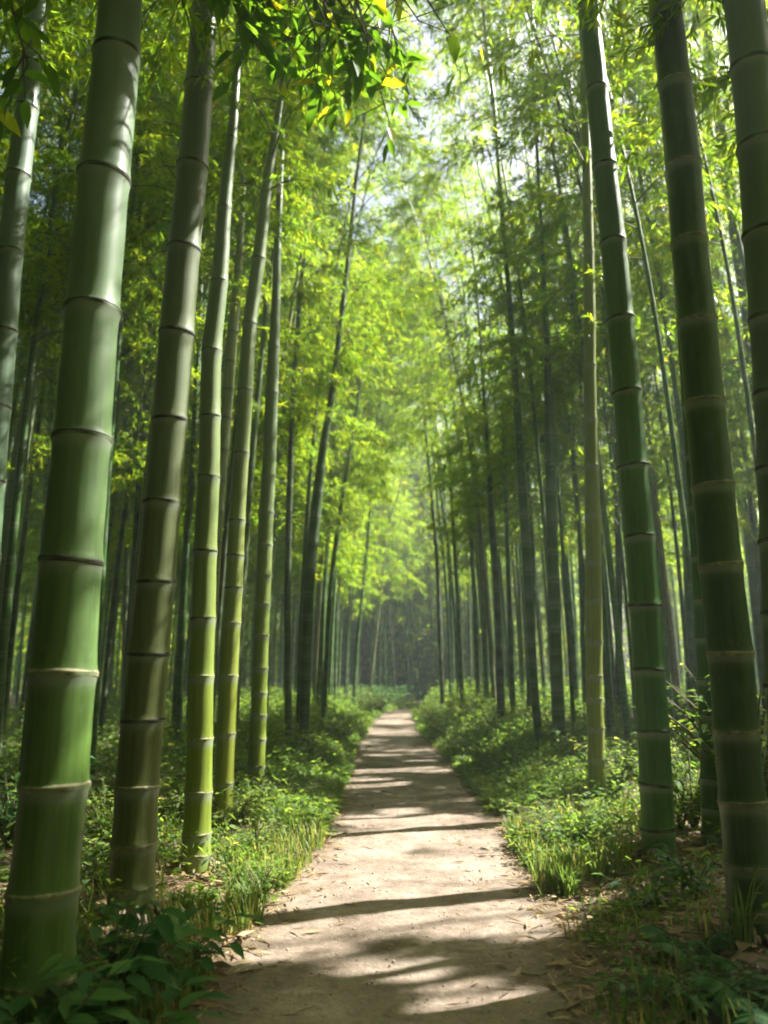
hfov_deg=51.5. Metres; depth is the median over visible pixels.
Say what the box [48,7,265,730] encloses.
bamboo
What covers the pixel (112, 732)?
weed
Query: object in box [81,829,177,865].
weed
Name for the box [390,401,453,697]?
bamboo
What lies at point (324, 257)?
bamboo
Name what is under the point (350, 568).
bamboo
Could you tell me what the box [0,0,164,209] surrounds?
bamboo
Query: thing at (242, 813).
weed
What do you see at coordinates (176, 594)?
bamboo
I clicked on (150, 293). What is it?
bamboo
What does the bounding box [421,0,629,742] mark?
bamboo
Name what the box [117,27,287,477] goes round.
bamboo
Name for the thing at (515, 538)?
bamboo
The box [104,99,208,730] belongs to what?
bamboo
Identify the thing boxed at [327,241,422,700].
bamboo
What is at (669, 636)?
bamboo
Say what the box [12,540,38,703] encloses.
bamboo
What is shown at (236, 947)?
shrub
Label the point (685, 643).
bamboo
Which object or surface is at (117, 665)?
bamboo
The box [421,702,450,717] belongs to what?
weed
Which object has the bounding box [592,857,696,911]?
weed
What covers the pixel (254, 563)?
bamboo
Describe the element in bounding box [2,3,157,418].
bamboo
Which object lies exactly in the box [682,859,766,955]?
grass tuft
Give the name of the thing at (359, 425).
bamboo
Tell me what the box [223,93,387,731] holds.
bamboo
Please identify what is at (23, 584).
bamboo
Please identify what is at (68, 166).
bamboo
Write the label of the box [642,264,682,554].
bamboo
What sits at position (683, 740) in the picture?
weed
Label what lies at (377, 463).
bamboo
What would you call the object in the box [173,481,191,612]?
bamboo
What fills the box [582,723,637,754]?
weed
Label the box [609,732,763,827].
bush
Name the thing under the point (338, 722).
weed
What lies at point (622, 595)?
bamboo
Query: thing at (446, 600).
bamboo
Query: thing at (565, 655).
bamboo
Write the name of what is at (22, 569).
bamboo
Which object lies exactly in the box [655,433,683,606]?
bamboo
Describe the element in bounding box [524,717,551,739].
weed
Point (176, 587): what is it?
bamboo
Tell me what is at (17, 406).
bamboo
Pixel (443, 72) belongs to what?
sky
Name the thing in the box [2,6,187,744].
bamboo
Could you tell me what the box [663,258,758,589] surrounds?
bamboo
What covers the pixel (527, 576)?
bamboo
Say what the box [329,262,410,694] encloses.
bamboo
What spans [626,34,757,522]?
bamboo
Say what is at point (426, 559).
bamboo
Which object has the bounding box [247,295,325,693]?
bamboo
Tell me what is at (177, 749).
fallen cane
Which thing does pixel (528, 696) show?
bamboo
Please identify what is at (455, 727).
weed
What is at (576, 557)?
bamboo
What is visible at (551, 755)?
weed
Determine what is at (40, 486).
bamboo
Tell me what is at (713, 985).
fern
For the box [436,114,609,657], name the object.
bamboo
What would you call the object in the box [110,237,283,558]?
bamboo
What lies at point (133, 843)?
bamboo
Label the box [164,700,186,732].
weed
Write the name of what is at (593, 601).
bamboo
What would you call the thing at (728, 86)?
bamboo
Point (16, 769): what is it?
weed
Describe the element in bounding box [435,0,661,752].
bamboo
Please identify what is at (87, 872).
weed
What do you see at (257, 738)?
bamboo
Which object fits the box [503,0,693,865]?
bamboo
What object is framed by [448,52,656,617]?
bamboo
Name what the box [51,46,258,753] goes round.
bamboo
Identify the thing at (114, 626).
bamboo
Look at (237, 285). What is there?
bamboo
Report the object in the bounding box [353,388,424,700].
bamboo
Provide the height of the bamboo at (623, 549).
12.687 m
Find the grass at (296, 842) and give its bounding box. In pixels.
[0,755,766,1023]
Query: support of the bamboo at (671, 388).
on the ground at (594, 947)
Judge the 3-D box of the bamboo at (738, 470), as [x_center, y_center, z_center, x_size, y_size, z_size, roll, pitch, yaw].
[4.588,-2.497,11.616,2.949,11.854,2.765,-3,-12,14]
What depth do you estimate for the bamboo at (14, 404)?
11.28 m
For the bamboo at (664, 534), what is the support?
on the ground at (594, 947)
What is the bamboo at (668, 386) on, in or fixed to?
on the ground at (594, 947)
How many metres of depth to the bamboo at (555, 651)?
9.74 m
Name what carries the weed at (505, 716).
on the ground at (594, 947)
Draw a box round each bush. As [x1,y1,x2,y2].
[318,708,374,728]
[336,692,397,711]
[340,684,421,710]
[395,699,484,736]
[446,736,523,761]
[497,795,638,842]
[557,735,638,798]
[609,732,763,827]
[629,694,697,725]
[631,663,767,798]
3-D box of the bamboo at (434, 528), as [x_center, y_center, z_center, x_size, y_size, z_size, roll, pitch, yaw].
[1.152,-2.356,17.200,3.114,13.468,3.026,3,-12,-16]
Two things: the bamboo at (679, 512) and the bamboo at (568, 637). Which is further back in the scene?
the bamboo at (679, 512)
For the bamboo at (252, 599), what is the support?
on the ground at (594, 947)
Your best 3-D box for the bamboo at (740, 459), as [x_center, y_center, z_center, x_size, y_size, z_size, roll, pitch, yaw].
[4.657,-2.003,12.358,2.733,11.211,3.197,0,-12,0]
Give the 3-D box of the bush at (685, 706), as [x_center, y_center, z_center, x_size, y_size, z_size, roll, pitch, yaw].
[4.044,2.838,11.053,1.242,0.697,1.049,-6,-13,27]
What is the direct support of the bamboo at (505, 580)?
on the ground at (594, 947)
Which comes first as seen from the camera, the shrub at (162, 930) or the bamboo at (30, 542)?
the shrub at (162, 930)
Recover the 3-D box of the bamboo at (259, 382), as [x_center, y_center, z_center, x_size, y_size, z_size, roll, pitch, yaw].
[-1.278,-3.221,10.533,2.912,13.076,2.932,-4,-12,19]
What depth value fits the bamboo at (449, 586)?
21.07 m
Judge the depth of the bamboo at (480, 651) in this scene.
20.42 m
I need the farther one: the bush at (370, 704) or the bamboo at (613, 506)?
the bush at (370, 704)
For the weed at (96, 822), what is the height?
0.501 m
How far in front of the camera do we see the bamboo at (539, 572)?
31.93 m
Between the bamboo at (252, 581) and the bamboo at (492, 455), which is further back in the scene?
the bamboo at (252, 581)
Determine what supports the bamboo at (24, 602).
on the ground at (594, 947)
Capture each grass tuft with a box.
[234,872,279,915]
[546,852,587,898]
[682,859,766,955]
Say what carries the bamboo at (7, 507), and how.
on the ground at (594, 947)
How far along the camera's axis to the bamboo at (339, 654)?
24.09 m
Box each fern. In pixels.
[162,882,221,908]
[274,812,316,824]
[527,781,618,807]
[640,925,747,976]
[686,974,767,1023]
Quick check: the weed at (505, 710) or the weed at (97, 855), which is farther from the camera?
the weed at (505, 710)
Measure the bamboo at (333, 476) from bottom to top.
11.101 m
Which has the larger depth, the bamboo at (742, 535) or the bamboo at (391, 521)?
the bamboo at (391, 521)
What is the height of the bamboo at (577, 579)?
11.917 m
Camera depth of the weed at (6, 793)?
6.07 m
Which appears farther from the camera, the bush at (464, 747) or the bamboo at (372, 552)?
the bamboo at (372, 552)
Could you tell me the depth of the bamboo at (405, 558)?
30.93 m
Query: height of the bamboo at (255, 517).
14.214 m
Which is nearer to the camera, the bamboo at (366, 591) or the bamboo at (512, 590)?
the bamboo at (366, 591)
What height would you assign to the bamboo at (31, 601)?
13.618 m
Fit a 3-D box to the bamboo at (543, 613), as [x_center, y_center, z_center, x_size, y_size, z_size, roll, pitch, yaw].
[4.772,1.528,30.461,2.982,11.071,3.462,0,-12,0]
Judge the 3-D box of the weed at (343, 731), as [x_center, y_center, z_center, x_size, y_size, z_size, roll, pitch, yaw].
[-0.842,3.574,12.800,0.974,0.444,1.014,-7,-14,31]
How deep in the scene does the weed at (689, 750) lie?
8.29 m
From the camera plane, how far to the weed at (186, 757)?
7.97 m
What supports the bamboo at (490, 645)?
on the ground at (594, 947)
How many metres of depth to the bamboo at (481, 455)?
22.17 m
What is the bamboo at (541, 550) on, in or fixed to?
on the ground at (594, 947)
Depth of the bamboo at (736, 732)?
3.52 m
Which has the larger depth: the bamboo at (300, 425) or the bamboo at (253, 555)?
the bamboo at (253, 555)
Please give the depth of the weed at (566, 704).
14.09 m
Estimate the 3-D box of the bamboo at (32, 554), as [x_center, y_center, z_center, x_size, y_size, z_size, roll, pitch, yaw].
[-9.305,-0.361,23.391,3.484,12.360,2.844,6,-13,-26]
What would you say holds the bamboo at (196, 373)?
on the ground at (594, 947)
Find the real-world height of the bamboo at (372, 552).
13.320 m
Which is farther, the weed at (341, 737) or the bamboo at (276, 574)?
the bamboo at (276, 574)
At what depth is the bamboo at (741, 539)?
29.82 m
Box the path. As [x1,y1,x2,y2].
[161,708,623,1023]
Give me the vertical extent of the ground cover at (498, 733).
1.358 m
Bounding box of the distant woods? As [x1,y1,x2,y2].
[0,14,759,700]
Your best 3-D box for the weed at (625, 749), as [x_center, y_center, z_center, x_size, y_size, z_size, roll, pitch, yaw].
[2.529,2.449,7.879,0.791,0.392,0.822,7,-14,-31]
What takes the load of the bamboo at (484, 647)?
on the ground at (594, 947)
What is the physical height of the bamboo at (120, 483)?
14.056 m
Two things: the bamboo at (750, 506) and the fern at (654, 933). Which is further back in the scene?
the bamboo at (750, 506)
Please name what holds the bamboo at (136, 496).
on the ground at (594, 947)
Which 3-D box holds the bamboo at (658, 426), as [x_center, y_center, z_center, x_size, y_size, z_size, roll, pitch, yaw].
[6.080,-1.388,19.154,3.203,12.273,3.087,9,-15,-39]
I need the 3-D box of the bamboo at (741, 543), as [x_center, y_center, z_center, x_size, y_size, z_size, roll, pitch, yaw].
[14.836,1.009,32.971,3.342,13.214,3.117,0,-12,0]
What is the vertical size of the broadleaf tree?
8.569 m
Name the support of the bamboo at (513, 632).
on the ground at (594, 947)
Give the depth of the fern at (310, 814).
6.03 m
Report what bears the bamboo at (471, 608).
on the ground at (594, 947)
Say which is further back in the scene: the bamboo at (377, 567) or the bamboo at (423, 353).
the bamboo at (377, 567)
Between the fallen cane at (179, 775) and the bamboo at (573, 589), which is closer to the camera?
the fallen cane at (179, 775)
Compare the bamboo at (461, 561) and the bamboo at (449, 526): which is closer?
the bamboo at (461, 561)
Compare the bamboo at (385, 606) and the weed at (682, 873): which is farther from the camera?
the bamboo at (385, 606)
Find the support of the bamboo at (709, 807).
on the ground at (594, 947)
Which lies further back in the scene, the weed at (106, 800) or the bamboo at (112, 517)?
the bamboo at (112, 517)
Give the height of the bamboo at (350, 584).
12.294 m
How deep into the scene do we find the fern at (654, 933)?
3.11 m
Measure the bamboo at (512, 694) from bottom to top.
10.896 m
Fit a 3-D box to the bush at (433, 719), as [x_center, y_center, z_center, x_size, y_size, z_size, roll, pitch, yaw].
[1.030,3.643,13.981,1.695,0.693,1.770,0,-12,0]
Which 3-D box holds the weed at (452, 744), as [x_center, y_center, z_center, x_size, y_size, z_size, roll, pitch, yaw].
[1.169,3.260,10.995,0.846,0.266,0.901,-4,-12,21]
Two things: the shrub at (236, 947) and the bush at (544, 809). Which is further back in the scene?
the bush at (544, 809)
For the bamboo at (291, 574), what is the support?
on the ground at (594, 947)
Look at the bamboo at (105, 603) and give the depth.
23.62 m
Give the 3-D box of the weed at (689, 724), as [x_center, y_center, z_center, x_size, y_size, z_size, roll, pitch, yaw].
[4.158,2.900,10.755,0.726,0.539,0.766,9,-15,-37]
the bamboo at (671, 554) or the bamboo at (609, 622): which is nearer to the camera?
the bamboo at (609, 622)
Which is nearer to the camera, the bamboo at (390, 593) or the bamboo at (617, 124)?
the bamboo at (617, 124)
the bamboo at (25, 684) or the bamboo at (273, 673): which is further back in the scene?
the bamboo at (273, 673)
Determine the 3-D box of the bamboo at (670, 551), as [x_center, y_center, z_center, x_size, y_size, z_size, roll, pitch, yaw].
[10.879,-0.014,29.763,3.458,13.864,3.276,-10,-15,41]
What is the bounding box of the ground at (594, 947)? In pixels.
[0,679,767,1023]
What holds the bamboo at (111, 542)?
on the ground at (594, 947)
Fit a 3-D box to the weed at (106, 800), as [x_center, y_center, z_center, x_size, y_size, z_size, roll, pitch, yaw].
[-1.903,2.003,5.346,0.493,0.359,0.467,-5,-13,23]
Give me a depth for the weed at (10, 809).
4.76 m
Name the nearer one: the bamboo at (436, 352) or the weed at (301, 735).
the weed at (301, 735)
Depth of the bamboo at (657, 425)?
19.54 m
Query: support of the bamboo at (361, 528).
on the ground at (594, 947)
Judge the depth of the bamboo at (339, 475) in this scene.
17.82 m
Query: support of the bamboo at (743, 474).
on the ground at (594, 947)
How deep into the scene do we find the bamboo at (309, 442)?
18.79 m
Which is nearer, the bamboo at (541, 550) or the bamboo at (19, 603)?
the bamboo at (541, 550)
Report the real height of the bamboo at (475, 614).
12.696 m
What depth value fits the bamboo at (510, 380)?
13.62 m
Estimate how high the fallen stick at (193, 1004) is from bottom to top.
0.011 m
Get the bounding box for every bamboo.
[0,0,151,560]
[0,0,152,332]
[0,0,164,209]
[0,0,176,583]
[0,0,223,741]
[0,0,274,782]
[0,0,322,1023]
[0,2,162,768]
[0,71,36,251]
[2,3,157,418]
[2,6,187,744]
[3,8,155,498]
[4,1,208,532]
[4,32,140,592]
[4,34,138,728]
[4,88,177,528]
[5,0,250,773]
[5,172,70,524]
[5,322,150,726]
[5,329,59,557]
[7,358,116,723]
[7,421,46,604]
[10,317,63,566]
[10,451,39,598]
[12,258,47,588]
[12,373,57,708]
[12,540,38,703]
[13,422,44,616]
[13,490,38,634]
[14,77,225,508]
[15,0,217,392]
[15,425,43,705]
[16,422,45,566]
[17,415,116,582]
[18,538,35,614]
[24,8,303,403]
[33,78,164,553]
[37,1,281,489]
[40,271,148,570]
[44,0,321,420]
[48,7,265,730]
[50,0,356,751]
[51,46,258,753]
[51,213,195,705]
[82,0,301,927]
[99,515,130,695]
[102,562,119,635]
[103,557,129,702]
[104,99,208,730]
[104,473,133,701]
[104,498,123,600]
[104,498,132,611]
[105,13,254,578]
[106,293,231,604]
[107,19,237,560]
[108,243,205,584]
[108,329,135,701]
[108,363,199,576]
[109,169,225,575]
[110,52,353,505]
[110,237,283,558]
[114,164,282,496]
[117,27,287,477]
[121,38,317,742]
[125,213,287,654]
[132,89,316,728]
[132,107,331,538]
[134,19,321,756]
[135,1,374,730]
[135,34,361,717]
[136,1,393,719]
[142,0,436,794]
[146,0,368,749]
[150,48,383,733]
[153,0,454,831]
[160,82,349,722]
[169,0,300,877]
[169,584,190,693]
[171,559,192,625]
[172,556,192,622]
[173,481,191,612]
[174,297,256,697]
[176,296,261,592]
[177,308,260,700]
[178,212,304,589]
[180,307,262,710]
[182,245,323,717]
[184,172,329,706]
[188,266,304,588]
[190,309,311,571]
[192,124,356,552]
[193,10,423,475]
[209,0,421,757]
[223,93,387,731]
[223,195,340,539]
[233,20,427,729]
[233,192,350,592]
[243,42,433,567]
[244,517,277,623]
[244,523,293,620]
[247,230,340,584]
[247,244,319,585]
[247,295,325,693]
[248,332,311,578]
[252,176,399,557]
[252,226,375,705]
[254,515,315,614]
[258,255,393,713]
[263,0,464,746]
[272,490,327,597]
[272,528,283,692]
[273,491,316,641]
[273,511,314,676]
[274,213,421,711]
[274,311,383,702]
[274,324,363,693]
[278,252,407,708]
[279,284,397,696]
[279,391,381,666]
[280,251,370,651]
[280,529,356,605]
[284,248,390,643]
[288,186,431,721]
[294,305,412,681]
[295,313,422,699]
[296,305,394,700]
[301,253,401,655]
[307,225,421,704]
[308,371,386,586]
[313,475,392,679]
[325,410,388,623]
[326,410,381,636]
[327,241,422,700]
[328,324,402,696]
[328,364,418,696]
[328,393,386,658]
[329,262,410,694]
[329,368,406,609]
[332,265,426,706]
[335,424,399,623]
[351,407,421,686]
[352,359,426,690]
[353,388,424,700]
[353,404,415,689]
[358,268,471,711]
[358,464,414,689]
[359,133,542,715]
[360,424,412,692]
[360,429,418,688]
[361,398,421,691]
[362,489,428,675]
[364,421,422,698]
[367,116,495,709]
[368,201,459,694]
[368,416,423,686]
[369,348,451,693]
[370,0,650,589]
[372,399,431,701]
[373,209,518,609]
[373,252,471,703]
[379,267,485,695]
[382,223,511,691]
[382,319,468,580]
[386,155,507,711]
[387,0,626,753]
[388,137,509,713]
[389,44,561,724]
[389,252,535,683]
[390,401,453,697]
[392,172,546,695]
[396,166,541,563]
[396,395,464,692]
[397,283,511,687]
[399,295,505,686]
[400,287,485,684]
[401,128,563,718]
[404,197,516,691]
[409,118,538,700]
[409,198,583,716]
[409,346,504,688]
[415,337,490,682]
[417,57,577,719]
[418,189,569,695]
[419,2,613,562]
[419,100,649,544]
[420,337,472,685]
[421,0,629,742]
[423,210,573,688]
[424,0,706,805]
[424,0,715,775]
[428,0,727,355]
[434,0,677,731]
[435,0,638,759]
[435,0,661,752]
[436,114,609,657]
[436,287,514,610]
[436,361,519,605]
[438,0,767,953]
[438,125,606,706]
[439,0,672,742]
[447,82,584,517]
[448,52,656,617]
[448,152,575,664]
[450,4,727,586]
[457,59,677,708]
[459,18,713,744]
[466,101,611,717]
[473,0,713,731]
[474,407,519,677]
[476,0,732,757]
[480,149,666,720]
[481,391,547,598]
[482,185,602,700]
[483,47,652,707]
[484,0,748,653]
[487,543,545,616]
[490,411,541,639]
[494,74,681,553]
[495,0,767,980]
[501,0,754,521]
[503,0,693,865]
[504,280,600,683]
[506,0,675,732]
[506,486,545,629]
[506,536,578,681]
[507,32,688,567]
[514,153,614,527]
[518,0,759,719]
[518,484,575,607]
[526,40,740,712]
[534,478,576,576]
[538,0,721,849]
[538,162,682,574]
[539,3,701,629]
[539,150,673,540]
[542,0,752,416]
[549,225,670,573]
[558,486,622,594]
[560,459,622,591]
[562,289,676,595]
[563,0,767,491]
[575,512,626,629]
[578,188,736,509]
[596,339,677,519]
[598,336,682,706]
[600,30,758,544]
[600,353,682,599]
[601,23,733,479]
[602,1,753,437]
[603,110,755,717]
[605,428,683,689]
[612,6,754,494]
[612,34,763,739]
[614,0,737,184]
[616,1,766,422]
[619,101,755,502]
[619,176,740,532]
[623,210,682,590]
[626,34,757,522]
[640,31,762,634]
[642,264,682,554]
[643,0,766,408]
[645,368,684,688]
[647,393,683,598]
[649,383,683,689]
[650,381,747,584]
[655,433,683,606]
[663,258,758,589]
[664,158,758,552]
[667,367,757,588]
[671,10,766,730]
[696,15,740,225]
[700,2,767,73]
[731,432,758,599]
[738,433,758,624]
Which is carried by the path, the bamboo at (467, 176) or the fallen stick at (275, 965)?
the fallen stick at (275, 965)
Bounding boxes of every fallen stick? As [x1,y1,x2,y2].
[177,1003,241,1014]
[251,956,291,972]
[521,970,549,976]
[547,991,596,1013]
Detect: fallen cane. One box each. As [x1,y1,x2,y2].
[2,765,245,790]
[163,748,303,768]
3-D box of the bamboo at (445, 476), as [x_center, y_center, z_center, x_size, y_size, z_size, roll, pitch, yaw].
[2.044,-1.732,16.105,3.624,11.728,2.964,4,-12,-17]
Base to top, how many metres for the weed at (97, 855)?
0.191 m
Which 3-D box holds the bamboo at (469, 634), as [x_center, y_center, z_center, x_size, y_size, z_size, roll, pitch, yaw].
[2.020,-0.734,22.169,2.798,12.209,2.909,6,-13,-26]
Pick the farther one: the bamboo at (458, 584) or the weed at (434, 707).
the bamboo at (458, 584)
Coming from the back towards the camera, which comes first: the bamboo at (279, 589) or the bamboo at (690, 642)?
the bamboo at (279, 589)
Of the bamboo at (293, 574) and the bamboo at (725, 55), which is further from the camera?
the bamboo at (293, 574)
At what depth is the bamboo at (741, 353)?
8.65 m
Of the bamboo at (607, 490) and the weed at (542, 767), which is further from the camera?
the bamboo at (607, 490)
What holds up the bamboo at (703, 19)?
on the ground at (594, 947)
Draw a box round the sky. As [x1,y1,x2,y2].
[0,0,758,679]
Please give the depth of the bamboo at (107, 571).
23.50 m
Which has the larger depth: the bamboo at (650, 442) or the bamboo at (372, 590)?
the bamboo at (372, 590)
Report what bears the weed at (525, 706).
on the ground at (594, 947)
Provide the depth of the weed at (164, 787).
5.58 m
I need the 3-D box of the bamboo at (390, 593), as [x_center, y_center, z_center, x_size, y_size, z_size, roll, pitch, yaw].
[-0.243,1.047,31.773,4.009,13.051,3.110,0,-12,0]
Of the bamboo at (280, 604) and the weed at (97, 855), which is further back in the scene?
the bamboo at (280, 604)
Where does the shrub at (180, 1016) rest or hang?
on the ground at (594, 947)
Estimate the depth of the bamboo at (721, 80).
5.24 m
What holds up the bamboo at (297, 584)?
on the ground at (594, 947)
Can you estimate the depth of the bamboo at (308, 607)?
11.43 m
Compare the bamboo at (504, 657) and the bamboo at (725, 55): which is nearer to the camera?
the bamboo at (725, 55)
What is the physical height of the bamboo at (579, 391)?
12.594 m
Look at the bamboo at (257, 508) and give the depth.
13.42 m
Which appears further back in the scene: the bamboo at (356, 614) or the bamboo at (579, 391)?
the bamboo at (356, 614)
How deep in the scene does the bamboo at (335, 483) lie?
12.80 m
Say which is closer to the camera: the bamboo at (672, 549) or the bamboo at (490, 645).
the bamboo at (490, 645)
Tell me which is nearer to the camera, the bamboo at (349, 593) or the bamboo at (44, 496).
the bamboo at (44, 496)
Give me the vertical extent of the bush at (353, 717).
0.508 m
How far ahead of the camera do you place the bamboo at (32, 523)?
24.40 m
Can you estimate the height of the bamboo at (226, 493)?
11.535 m
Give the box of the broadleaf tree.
[0,0,463,164]
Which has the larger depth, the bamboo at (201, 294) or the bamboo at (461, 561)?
the bamboo at (461, 561)
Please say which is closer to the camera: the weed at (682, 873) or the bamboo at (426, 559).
the weed at (682, 873)
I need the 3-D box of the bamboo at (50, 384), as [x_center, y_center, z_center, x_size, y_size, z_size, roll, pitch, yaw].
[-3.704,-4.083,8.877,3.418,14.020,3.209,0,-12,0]
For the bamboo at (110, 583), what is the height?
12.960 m
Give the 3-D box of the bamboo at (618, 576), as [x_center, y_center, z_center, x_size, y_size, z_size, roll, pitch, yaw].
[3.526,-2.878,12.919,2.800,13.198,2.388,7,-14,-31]
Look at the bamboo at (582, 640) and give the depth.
13.15 m
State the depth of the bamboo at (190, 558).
18.65 m
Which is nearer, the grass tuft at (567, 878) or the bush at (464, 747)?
the grass tuft at (567, 878)
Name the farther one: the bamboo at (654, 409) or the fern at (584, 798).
the bamboo at (654, 409)
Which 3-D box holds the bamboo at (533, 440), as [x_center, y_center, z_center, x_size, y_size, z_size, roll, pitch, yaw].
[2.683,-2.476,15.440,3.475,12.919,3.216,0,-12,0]
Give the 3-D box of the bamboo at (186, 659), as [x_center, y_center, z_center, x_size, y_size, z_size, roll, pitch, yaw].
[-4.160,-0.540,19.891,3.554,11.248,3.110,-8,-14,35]
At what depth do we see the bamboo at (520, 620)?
16.52 m
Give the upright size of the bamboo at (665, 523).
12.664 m
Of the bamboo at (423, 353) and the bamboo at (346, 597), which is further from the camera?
the bamboo at (346, 597)
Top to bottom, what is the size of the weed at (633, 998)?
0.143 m
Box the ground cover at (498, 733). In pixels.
[0,673,767,1023]
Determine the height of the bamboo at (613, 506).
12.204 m
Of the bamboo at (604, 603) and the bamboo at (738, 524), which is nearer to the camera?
the bamboo at (604, 603)
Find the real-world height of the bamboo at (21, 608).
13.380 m
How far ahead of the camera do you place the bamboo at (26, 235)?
6.48 m
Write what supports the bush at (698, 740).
on the ground at (594, 947)
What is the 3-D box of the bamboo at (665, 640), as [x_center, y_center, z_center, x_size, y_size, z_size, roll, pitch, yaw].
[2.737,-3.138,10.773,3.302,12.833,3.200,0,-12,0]
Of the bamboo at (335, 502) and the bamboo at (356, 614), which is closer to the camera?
the bamboo at (335, 502)
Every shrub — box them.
[0,892,227,1019]
[0,955,165,1023]
[32,975,233,1023]
[77,913,270,990]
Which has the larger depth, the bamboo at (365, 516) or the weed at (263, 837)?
the bamboo at (365, 516)
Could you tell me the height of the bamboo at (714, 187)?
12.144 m
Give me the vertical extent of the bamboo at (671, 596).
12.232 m
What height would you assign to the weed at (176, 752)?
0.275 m
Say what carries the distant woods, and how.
on the ground at (594, 947)
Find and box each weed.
[0,746,20,783]
[0,756,100,847]
[0,772,20,818]
[1,755,18,775]
[7,763,183,850]
[80,842,174,887]
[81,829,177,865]
[81,838,160,868]
[86,786,113,826]
[89,751,113,777]
[97,738,118,761]
[101,705,168,744]
[158,771,232,827]
[162,746,186,762]
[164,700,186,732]
[170,717,249,732]
[177,750,215,769]
[211,784,279,826]
[217,815,301,853]
[234,796,280,826]
[235,769,335,797]
[236,723,288,757]
[242,861,283,897]
[247,733,356,767]
[267,719,331,760]
[292,707,367,735]
[311,722,365,740]
[312,716,370,732]
[321,718,355,741]
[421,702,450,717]
[435,720,472,737]
[437,737,478,749]
[447,730,477,739]
[456,749,540,771]
[482,713,531,725]
[483,697,550,715]
[487,702,523,719]
[497,742,566,759]
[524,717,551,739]
[526,756,564,776]
[545,725,605,771]
[546,697,579,715]
[571,949,732,1023]
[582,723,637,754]
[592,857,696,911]
[606,739,680,774]
[608,941,767,1020]
[651,841,724,898]
[672,728,698,756]
[673,775,700,830]
[675,742,697,756]
[681,706,697,736]
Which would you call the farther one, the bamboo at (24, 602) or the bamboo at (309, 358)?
the bamboo at (24, 602)
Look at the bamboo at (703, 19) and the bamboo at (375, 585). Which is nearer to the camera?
the bamboo at (703, 19)
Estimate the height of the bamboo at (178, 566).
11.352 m
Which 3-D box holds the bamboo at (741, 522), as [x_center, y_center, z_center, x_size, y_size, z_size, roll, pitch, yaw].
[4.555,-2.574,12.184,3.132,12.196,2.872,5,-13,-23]
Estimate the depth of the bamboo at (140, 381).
13.21 m
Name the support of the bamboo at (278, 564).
on the ground at (594, 947)
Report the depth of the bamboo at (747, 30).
3.36 m
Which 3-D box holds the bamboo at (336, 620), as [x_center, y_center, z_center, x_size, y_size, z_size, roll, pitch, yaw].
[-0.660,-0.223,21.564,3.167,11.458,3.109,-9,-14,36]
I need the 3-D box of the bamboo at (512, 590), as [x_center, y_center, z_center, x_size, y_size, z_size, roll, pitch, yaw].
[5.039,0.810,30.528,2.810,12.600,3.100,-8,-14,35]
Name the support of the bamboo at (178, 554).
on the ground at (594, 947)
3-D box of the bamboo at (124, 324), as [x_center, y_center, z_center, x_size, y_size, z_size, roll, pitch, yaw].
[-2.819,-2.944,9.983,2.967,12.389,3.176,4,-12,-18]
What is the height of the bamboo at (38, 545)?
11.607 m
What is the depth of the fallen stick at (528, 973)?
3.10 m
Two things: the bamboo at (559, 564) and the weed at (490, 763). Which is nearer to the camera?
the weed at (490, 763)
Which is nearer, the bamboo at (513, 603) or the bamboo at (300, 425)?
the bamboo at (300, 425)
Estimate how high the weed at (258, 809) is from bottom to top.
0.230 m
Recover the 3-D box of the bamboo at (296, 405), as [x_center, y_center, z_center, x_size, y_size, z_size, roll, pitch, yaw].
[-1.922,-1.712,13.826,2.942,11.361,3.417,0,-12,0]
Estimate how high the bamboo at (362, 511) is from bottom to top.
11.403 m
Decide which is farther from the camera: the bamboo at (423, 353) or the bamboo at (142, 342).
the bamboo at (423, 353)
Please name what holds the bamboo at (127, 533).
on the ground at (594, 947)
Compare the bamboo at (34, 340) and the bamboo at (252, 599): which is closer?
the bamboo at (34, 340)
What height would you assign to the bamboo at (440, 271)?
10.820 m
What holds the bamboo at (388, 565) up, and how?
on the ground at (594, 947)
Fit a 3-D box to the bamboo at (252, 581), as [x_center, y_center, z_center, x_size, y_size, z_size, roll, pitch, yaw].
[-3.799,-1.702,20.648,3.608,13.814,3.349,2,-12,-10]
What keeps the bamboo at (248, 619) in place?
on the ground at (594, 947)
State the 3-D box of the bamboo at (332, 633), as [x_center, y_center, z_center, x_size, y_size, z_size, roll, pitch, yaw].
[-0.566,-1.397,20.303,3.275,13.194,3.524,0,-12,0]
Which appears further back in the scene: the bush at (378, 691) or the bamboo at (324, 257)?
the bush at (378, 691)
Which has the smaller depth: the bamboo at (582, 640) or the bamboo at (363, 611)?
the bamboo at (582, 640)
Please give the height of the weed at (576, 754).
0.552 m
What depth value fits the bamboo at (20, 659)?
26.20 m
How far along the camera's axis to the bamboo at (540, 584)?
29.57 m
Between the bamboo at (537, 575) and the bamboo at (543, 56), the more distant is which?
the bamboo at (537, 575)
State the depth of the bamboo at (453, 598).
19.30 m
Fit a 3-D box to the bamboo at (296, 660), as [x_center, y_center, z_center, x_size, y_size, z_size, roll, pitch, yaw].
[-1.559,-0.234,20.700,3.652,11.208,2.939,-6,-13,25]
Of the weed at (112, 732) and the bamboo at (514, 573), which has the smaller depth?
the weed at (112, 732)
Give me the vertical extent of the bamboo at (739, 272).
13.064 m
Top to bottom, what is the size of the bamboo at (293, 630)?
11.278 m
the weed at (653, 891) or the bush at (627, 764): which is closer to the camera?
the weed at (653, 891)
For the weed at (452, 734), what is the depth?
12.37 m
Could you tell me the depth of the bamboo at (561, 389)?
10.74 m
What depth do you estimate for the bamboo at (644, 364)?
10.89 m
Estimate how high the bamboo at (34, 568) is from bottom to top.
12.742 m

